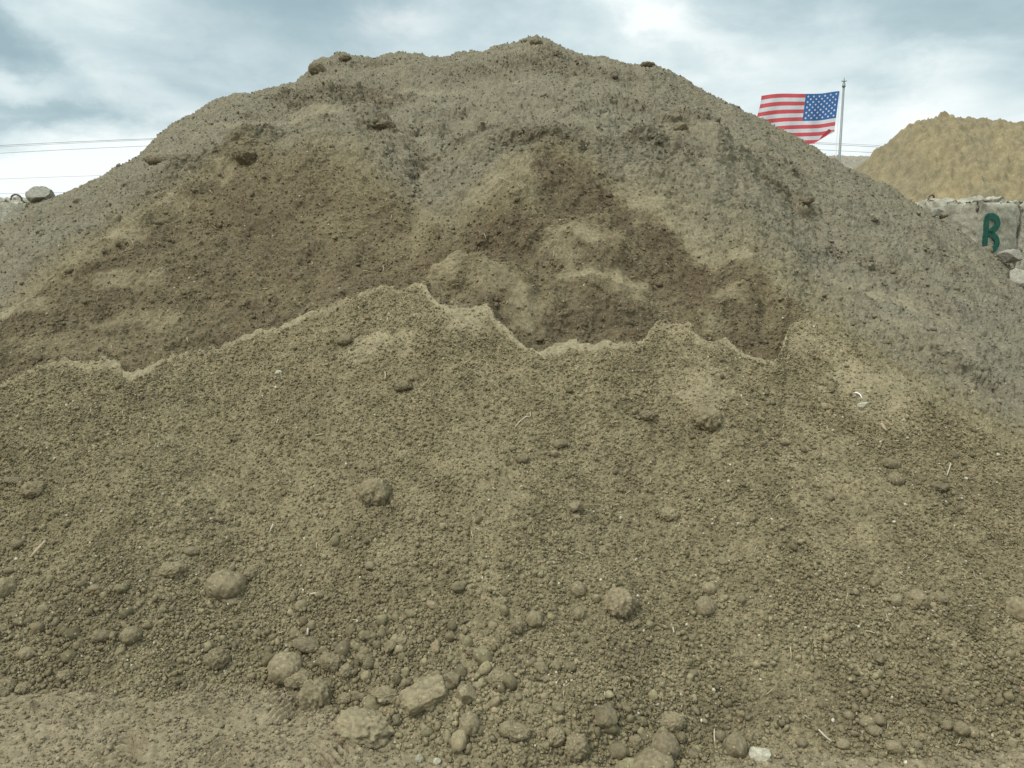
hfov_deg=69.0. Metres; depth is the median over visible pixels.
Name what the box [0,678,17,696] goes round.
soil clod
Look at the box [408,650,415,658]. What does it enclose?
soil clod
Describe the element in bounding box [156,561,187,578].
soil clod
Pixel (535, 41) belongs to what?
soil clod
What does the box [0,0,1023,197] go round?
sky
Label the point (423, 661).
soil clod
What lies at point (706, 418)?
soil clod
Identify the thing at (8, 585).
soil clod
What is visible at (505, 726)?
soil clod
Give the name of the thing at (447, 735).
soil clod
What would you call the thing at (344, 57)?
soil clod
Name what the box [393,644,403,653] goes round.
soil clod
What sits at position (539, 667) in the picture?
soil clod
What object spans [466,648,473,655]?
soil clod
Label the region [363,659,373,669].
soil clod
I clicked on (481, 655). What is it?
soil clod
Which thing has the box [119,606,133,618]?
soil clod
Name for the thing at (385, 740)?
soil clod
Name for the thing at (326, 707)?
soil clod
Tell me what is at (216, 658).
soil clod
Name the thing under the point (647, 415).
soil clod
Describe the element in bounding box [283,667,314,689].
soil clod
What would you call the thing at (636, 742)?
soil clod
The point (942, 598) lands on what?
soil clod
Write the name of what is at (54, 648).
soil clod
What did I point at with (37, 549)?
twig
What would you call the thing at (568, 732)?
soil clod
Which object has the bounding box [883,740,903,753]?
soil clod
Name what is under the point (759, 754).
stone
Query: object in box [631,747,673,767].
soil clod
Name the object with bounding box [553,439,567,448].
soil clod
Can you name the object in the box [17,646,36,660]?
soil clod
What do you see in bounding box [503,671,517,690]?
soil clod
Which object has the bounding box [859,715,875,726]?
soil clod
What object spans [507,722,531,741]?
soil clod
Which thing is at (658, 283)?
soil clod
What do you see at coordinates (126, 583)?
soil clod
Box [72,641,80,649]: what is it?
soil clod
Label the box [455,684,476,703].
soil clod
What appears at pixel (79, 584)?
soil clod
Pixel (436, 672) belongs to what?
soil clod
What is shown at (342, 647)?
soil clod
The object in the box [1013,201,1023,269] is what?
concrete block
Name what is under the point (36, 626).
soil clod
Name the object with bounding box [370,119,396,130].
soil clod
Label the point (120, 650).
soil clod
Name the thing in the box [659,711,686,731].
soil clod
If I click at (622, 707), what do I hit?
soil crumbs
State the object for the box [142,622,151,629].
soil clod
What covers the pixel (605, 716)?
soil clod
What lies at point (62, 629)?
soil clod
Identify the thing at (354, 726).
soil clod
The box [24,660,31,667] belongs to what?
soil clod
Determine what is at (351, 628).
soil clod
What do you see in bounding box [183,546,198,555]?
soil clod
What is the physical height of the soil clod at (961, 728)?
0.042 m
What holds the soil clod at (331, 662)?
on the soil pile at (706, 136)
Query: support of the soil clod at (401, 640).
on the soil pile at (706, 136)
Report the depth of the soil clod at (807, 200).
6.04 m
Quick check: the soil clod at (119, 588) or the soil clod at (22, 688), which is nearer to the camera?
the soil clod at (22, 688)
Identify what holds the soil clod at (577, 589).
on the soil pile at (706, 136)
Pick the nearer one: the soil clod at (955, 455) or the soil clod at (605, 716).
the soil clod at (605, 716)
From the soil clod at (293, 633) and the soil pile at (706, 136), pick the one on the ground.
the soil pile at (706, 136)
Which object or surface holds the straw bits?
on the soil pile at (706, 136)
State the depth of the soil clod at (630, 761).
2.25 m
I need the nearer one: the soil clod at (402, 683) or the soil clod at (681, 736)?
the soil clod at (681, 736)
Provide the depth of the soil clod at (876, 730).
2.34 m
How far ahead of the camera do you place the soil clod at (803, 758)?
2.28 m
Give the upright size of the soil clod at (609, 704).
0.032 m
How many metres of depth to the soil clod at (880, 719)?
2.36 m
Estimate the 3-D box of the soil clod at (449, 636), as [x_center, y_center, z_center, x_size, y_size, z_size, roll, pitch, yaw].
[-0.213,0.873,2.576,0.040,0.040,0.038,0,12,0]
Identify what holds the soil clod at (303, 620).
on the soil pile at (706, 136)
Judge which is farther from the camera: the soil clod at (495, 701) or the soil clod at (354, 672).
the soil clod at (354, 672)
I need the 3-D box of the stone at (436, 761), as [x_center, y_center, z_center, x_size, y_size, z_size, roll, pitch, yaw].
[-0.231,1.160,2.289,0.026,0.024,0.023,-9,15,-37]
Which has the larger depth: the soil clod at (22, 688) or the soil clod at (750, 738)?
the soil clod at (22, 688)
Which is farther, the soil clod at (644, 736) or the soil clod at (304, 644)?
the soil clod at (304, 644)
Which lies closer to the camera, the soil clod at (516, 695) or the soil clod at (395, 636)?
the soil clod at (516, 695)
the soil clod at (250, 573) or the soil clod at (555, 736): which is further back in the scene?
the soil clod at (250, 573)
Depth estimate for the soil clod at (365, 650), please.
2.59 m
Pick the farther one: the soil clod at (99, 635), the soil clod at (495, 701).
the soil clod at (99, 635)
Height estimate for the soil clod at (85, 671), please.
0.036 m
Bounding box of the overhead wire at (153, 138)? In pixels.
[0,138,871,146]
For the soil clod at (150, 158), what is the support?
on the soil pile at (706, 136)
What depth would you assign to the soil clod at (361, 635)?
2.64 m
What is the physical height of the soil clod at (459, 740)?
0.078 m
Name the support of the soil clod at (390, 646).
on the soil pile at (706, 136)
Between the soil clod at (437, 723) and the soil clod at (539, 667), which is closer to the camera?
the soil clod at (437, 723)
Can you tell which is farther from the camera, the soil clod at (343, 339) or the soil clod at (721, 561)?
the soil clod at (343, 339)
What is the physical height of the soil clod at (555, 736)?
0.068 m
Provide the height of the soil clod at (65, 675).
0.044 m
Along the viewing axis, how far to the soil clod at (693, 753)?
2.29 m
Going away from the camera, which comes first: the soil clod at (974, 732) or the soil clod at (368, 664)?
the soil clod at (974, 732)
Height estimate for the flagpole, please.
5.774 m
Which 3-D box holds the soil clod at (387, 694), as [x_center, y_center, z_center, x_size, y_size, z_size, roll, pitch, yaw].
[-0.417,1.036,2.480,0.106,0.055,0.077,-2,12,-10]
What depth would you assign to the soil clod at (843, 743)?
2.32 m
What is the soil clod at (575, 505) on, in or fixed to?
on the soil pile at (706, 136)
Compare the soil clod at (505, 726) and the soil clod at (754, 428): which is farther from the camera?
the soil clod at (754, 428)
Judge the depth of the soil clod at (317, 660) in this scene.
2.64 m
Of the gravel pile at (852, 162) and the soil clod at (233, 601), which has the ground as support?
the gravel pile at (852, 162)
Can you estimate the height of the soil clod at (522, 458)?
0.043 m
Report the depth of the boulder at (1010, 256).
8.34 m
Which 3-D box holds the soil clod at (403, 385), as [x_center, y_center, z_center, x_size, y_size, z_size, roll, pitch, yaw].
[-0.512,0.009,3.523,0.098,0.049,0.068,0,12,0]
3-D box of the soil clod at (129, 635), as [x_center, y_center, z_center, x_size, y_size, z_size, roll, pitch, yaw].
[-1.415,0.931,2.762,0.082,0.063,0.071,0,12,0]
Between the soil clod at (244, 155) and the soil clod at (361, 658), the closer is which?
the soil clod at (361, 658)
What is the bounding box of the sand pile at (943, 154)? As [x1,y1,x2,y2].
[853,111,1023,202]
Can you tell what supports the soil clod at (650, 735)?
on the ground
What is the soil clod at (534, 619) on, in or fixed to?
on the soil pile at (706, 136)
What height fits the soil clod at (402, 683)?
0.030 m
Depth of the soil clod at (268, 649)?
2.74 m
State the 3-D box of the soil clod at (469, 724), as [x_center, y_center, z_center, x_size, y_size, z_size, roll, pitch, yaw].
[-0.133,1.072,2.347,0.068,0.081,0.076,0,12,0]
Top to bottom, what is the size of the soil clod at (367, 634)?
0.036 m
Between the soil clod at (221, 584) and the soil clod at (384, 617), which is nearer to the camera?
the soil clod at (384, 617)
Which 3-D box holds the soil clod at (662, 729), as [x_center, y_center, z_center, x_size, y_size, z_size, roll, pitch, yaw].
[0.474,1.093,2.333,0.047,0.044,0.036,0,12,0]
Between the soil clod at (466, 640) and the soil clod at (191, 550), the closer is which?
the soil clod at (466, 640)
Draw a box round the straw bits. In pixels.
[13,37,1019,762]
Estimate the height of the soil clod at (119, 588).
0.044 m
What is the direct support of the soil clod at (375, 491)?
on the soil pile at (706, 136)
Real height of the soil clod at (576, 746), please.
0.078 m
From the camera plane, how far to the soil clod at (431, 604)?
2.66 m
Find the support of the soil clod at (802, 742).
on the soil pile at (706, 136)
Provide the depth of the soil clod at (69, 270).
4.68 m
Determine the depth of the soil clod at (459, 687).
2.42 m
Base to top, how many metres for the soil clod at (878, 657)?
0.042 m
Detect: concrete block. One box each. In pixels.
[0,194,29,222]
[915,194,1022,267]
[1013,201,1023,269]
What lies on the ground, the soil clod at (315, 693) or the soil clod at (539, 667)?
the soil clod at (315, 693)
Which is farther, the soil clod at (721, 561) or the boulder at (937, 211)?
the boulder at (937, 211)
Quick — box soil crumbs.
[0,35,1023,767]
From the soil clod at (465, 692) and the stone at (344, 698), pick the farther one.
the stone at (344, 698)
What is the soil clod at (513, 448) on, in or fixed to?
on the soil pile at (706, 136)
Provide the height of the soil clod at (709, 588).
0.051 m
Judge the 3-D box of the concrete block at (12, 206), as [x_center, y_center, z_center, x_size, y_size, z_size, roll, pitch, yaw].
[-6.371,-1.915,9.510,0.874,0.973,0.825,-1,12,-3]
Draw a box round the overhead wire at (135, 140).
[6,140,879,146]
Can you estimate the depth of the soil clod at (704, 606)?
2.66 m
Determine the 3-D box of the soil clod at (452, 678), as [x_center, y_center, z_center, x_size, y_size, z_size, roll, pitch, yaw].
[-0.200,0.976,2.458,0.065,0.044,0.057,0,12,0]
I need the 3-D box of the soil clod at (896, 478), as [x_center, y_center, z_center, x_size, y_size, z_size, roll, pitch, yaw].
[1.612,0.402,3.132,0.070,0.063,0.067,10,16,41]
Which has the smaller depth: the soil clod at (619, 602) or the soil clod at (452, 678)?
the soil clod at (452, 678)
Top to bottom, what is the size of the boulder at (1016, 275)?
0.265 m
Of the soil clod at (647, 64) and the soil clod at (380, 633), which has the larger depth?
the soil clod at (647, 64)
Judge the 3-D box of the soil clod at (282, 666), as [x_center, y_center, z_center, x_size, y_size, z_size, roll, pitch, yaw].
[-0.807,1.018,2.660,0.126,0.115,0.121,0,12,0]
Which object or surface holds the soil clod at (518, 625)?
on the soil pile at (706, 136)
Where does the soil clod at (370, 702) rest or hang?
on the soil pile at (706, 136)
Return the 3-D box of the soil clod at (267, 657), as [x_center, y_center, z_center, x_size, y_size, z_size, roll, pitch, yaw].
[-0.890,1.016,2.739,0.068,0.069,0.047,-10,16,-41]
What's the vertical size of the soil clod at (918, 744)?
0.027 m
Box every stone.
[338,692,351,704]
[414,754,423,763]
[433,758,440,764]
[748,746,770,761]
[857,402,868,407]
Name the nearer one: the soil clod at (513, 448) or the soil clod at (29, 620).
the soil clod at (29, 620)
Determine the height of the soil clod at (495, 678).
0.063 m
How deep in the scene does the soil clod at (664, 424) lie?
3.34 m
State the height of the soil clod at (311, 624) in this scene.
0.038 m
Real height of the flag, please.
1.618 m
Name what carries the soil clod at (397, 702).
on the soil pile at (706, 136)
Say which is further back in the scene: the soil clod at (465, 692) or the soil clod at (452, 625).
the soil clod at (452, 625)
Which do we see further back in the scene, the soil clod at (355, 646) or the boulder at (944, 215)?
the boulder at (944, 215)
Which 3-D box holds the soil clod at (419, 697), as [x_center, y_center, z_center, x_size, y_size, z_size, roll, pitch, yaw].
[-0.286,1.016,2.437,0.167,0.080,0.096,-10,39,-25]
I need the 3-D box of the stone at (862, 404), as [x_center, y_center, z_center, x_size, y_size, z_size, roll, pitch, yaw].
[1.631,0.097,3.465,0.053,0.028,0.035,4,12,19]
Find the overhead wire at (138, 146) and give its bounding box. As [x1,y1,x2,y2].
[10,146,871,152]
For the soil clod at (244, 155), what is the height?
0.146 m
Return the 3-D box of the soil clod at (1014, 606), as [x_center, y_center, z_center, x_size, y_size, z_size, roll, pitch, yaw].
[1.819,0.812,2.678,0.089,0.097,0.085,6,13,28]
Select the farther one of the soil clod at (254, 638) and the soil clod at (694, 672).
the soil clod at (254, 638)
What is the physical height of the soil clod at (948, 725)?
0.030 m
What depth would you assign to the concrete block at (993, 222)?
9.07 m
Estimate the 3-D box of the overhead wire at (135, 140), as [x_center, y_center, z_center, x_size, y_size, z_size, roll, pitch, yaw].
[-4.831,-11.166,34.449,43.721,0.761,0.013,0,12,0]
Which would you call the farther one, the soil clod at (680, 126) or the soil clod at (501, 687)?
the soil clod at (680, 126)
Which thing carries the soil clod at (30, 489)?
on the soil pile at (706, 136)
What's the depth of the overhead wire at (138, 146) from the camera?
33.56 m
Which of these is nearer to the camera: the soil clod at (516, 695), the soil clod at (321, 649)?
the soil clod at (516, 695)
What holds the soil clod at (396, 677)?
on the soil pile at (706, 136)
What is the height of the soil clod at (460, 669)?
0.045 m
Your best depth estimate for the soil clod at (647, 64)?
8.43 m
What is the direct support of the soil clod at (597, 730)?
on the soil pile at (706, 136)
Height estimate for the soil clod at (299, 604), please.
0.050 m
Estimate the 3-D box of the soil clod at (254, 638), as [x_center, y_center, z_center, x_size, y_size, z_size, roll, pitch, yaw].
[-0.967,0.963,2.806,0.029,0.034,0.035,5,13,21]
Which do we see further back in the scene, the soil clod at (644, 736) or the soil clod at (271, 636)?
the soil clod at (271, 636)
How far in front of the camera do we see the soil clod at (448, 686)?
2.44 m
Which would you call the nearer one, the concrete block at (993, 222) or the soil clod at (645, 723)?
the soil clod at (645, 723)
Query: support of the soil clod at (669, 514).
on the soil pile at (706, 136)
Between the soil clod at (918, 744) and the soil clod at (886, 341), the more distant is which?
the soil clod at (886, 341)
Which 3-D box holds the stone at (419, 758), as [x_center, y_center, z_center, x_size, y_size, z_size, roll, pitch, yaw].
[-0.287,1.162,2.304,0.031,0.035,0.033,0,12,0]
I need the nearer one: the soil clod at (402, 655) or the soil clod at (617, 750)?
the soil clod at (617, 750)
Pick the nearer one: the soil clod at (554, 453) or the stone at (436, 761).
the stone at (436, 761)
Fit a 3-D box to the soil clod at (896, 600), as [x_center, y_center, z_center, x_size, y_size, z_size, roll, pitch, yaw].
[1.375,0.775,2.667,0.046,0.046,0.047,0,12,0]
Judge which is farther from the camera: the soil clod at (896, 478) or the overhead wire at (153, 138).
the overhead wire at (153, 138)
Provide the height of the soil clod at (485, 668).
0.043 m
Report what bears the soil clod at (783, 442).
on the soil pile at (706, 136)
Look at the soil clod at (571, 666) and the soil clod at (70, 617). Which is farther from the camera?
the soil clod at (70, 617)
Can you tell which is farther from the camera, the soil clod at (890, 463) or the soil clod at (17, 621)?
the soil clod at (890, 463)
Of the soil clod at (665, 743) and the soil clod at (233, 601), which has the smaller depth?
the soil clod at (665, 743)
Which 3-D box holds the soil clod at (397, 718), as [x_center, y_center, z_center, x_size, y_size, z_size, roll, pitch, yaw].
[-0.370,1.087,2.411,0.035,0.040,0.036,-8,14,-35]
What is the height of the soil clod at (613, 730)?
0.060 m
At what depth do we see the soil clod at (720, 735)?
2.34 m
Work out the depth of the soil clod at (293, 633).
2.77 m
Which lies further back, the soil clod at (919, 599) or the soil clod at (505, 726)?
the soil clod at (919, 599)
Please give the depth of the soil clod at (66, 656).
2.70 m
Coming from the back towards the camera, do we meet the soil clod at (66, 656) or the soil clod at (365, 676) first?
the soil clod at (66, 656)
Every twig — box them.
[29,540,45,557]
[818,729,831,741]
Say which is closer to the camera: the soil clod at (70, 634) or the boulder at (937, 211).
the soil clod at (70, 634)
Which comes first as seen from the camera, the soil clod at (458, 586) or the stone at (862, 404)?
the soil clod at (458, 586)
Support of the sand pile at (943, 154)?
on the ground
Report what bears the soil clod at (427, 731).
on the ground
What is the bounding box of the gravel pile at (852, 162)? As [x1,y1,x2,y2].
[828,155,869,168]
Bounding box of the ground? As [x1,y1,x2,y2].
[0,681,1023,767]
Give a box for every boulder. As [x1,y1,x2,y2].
[25,186,54,202]
[930,207,945,215]
[939,212,948,218]
[996,249,1022,263]
[1009,268,1023,288]
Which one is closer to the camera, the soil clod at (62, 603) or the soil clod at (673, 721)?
the soil clod at (673, 721)
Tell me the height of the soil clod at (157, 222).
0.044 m
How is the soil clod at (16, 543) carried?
on the soil pile at (706, 136)
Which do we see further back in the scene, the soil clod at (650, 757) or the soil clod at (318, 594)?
the soil clod at (318, 594)
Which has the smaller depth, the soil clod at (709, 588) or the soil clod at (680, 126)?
the soil clod at (709, 588)
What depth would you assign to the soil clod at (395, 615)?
2.67 m
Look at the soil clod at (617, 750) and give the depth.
2.26 m
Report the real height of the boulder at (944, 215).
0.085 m
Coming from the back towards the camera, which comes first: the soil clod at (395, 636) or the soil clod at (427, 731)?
the soil clod at (395, 636)
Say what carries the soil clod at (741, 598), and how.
on the soil pile at (706, 136)
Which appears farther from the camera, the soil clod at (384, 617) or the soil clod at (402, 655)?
the soil clod at (384, 617)
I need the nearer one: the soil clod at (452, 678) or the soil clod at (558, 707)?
the soil clod at (558, 707)
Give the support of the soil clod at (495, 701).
on the soil pile at (706, 136)
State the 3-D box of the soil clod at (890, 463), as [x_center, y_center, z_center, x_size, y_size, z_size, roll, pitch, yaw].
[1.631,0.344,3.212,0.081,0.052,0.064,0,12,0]
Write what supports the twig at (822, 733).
on the soil pile at (706, 136)
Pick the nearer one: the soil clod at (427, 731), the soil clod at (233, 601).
the soil clod at (427, 731)
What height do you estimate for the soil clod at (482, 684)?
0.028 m
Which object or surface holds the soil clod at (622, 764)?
on the soil pile at (706, 136)
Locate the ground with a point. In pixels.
(132, 745)
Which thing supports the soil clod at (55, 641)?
on the soil pile at (706, 136)
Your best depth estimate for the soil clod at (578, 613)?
2.60 m
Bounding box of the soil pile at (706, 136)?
[0,34,1023,767]
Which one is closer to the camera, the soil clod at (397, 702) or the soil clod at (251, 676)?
the soil clod at (397, 702)
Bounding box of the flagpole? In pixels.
[836,78,846,161]
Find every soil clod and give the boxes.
[0,577,16,598]
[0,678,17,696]
[2,476,24,484]
[3,567,13,573]
[10,539,22,548]
[12,617,24,626]
[14,682,31,694]
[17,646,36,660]
[19,481,46,498]
[23,617,32,625]
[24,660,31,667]
[31,622,44,633]
[36,602,47,614]
[51,646,58,652]
[52,638,59,645]
[56,622,64,631]
[56,669,74,681]
[58,600,65,606]
[59,626,67,633]
[60,650,73,662]
[62,627,81,640]
[65,615,77,623]
[66,268,73,272]
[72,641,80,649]
[76,580,87,587]
[81,667,91,676]
[90,629,110,642]
[114,584,129,593]
[114,647,125,656]
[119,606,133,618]
[119,626,142,644]
[122,582,129,590]
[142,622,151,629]
[143,152,170,164]
[152,220,162,224]
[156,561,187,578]
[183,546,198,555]
[203,569,248,601]
[203,647,231,670]
[221,596,241,604]
[231,145,256,164]
[243,566,260,580]
[247,673,256,679]
[251,635,257,643]
[262,652,273,667]
[264,646,273,653]
[268,651,303,684]
[269,632,276,640]
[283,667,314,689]
[289,628,298,638]
[293,636,319,652]
[294,599,306,611]
[295,676,334,712]
[299,616,307,626]
[307,620,316,630]
[308,62,324,73]
[314,591,323,599]
[315,657,319,665]
[318,645,328,654]
[320,651,343,672]
[322,704,334,712]
[332,706,394,748]
[334,640,350,656]
[336,334,352,345]
[338,54,351,60]
[338,663,353,679]
[345,623,356,636]
[351,669,358,675]
[352,642,359,651]
[355,653,371,663]
[356,477,391,507]
[358,630,365,640]
[358,646,369,654]
[360,670,370,681]
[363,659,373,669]
[363,695,381,709]
[364,630,370,640]
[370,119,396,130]
[371,685,398,703]
[376,614,387,624]
[376,629,386,637]
[381,737,388,746]
[384,640,396,652]
[390,633,398,641]
[391,611,399,621]
[392,673,401,684]
[392,713,402,725]
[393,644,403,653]
[394,380,413,390]
[395,697,399,706]
[396,636,408,644]
[398,652,405,660]
[399,674,448,717]
[399,679,406,687]
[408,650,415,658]
[420,658,426,666]
[421,726,433,737]
[426,600,437,609]
[430,670,441,675]
[431,639,440,654]
[434,721,441,727]
[442,671,460,687]
[443,729,451,743]
[444,630,455,641]
[445,681,451,689]
[447,620,457,631]
[451,580,465,592]
[451,729,467,753]
[454,665,466,677]
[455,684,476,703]
[457,683,465,691]
[459,711,480,736]
[462,635,472,646]
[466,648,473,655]
[472,647,492,664]
[478,677,486,686]
[479,661,490,675]
[487,668,505,687]
[489,696,500,707]
[497,683,505,692]
[499,720,512,737]
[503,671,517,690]
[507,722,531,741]
[509,445,516,450]
[509,617,527,633]
[514,692,522,701]
[515,453,528,463]
[525,610,542,627]
[529,38,542,44]
[533,662,547,673]
[546,726,565,746]
[550,450,559,456]
[552,700,564,714]
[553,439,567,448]
[564,732,589,762]
[565,662,575,671]
[565,728,572,735]
[568,500,583,512]
[570,581,585,597]
[572,607,584,620]
[594,705,617,727]
[594,726,601,736]
[602,587,637,617]
[602,724,619,735]
[604,702,613,707]
[608,741,626,759]
[614,760,630,767]
[621,757,634,765]
[628,734,643,750]
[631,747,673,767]
[638,410,655,419]
[640,61,654,66]
[640,733,648,741]
[641,716,647,726]
[644,731,652,745]
[649,732,679,759]
[654,281,662,286]
[656,727,668,732]
[659,421,670,427]
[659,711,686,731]
[660,506,679,521]
[671,122,688,130]
[676,731,686,744]
[687,748,699,758]
[688,669,697,676]
[690,406,721,431]
[695,596,715,616]
[702,582,716,594]
[715,729,725,741]
[717,556,727,565]
[722,732,747,757]
[737,595,745,603]
[744,732,753,742]
[751,426,757,431]
[780,439,787,445]
[796,737,807,748]
[796,754,810,764]
[800,196,814,205]
[823,493,834,500]
[835,738,849,749]
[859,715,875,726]
[864,724,882,736]
[873,652,884,662]
[873,714,885,725]
[880,339,891,344]
[881,458,900,468]
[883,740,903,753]
[886,472,904,485]
[889,594,902,606]
[903,589,930,609]
[911,740,922,748]
[929,481,948,492]
[935,594,948,602]
[940,719,953,729]
[951,452,959,458]
[953,721,970,735]
[968,726,979,738]
[1004,596,1023,621]
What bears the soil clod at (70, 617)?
on the soil pile at (706, 136)
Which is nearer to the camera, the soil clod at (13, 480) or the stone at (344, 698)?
the stone at (344, 698)
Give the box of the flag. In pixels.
[757,91,838,143]
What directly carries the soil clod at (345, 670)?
on the soil pile at (706, 136)
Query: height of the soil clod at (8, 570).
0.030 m
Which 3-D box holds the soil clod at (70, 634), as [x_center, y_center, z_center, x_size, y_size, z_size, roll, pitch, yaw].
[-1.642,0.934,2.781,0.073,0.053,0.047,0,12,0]
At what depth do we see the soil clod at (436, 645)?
2.55 m
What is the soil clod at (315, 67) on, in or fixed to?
on the soil pile at (706, 136)
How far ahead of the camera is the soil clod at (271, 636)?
2.79 m
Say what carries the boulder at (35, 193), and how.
on the soil pile at (706, 136)
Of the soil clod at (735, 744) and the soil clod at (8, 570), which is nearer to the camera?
the soil clod at (735, 744)
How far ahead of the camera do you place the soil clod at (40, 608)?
2.86 m
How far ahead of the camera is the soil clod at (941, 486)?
3.08 m
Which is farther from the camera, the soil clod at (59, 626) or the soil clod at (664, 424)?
the soil clod at (664, 424)
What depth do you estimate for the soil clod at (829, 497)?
3.03 m

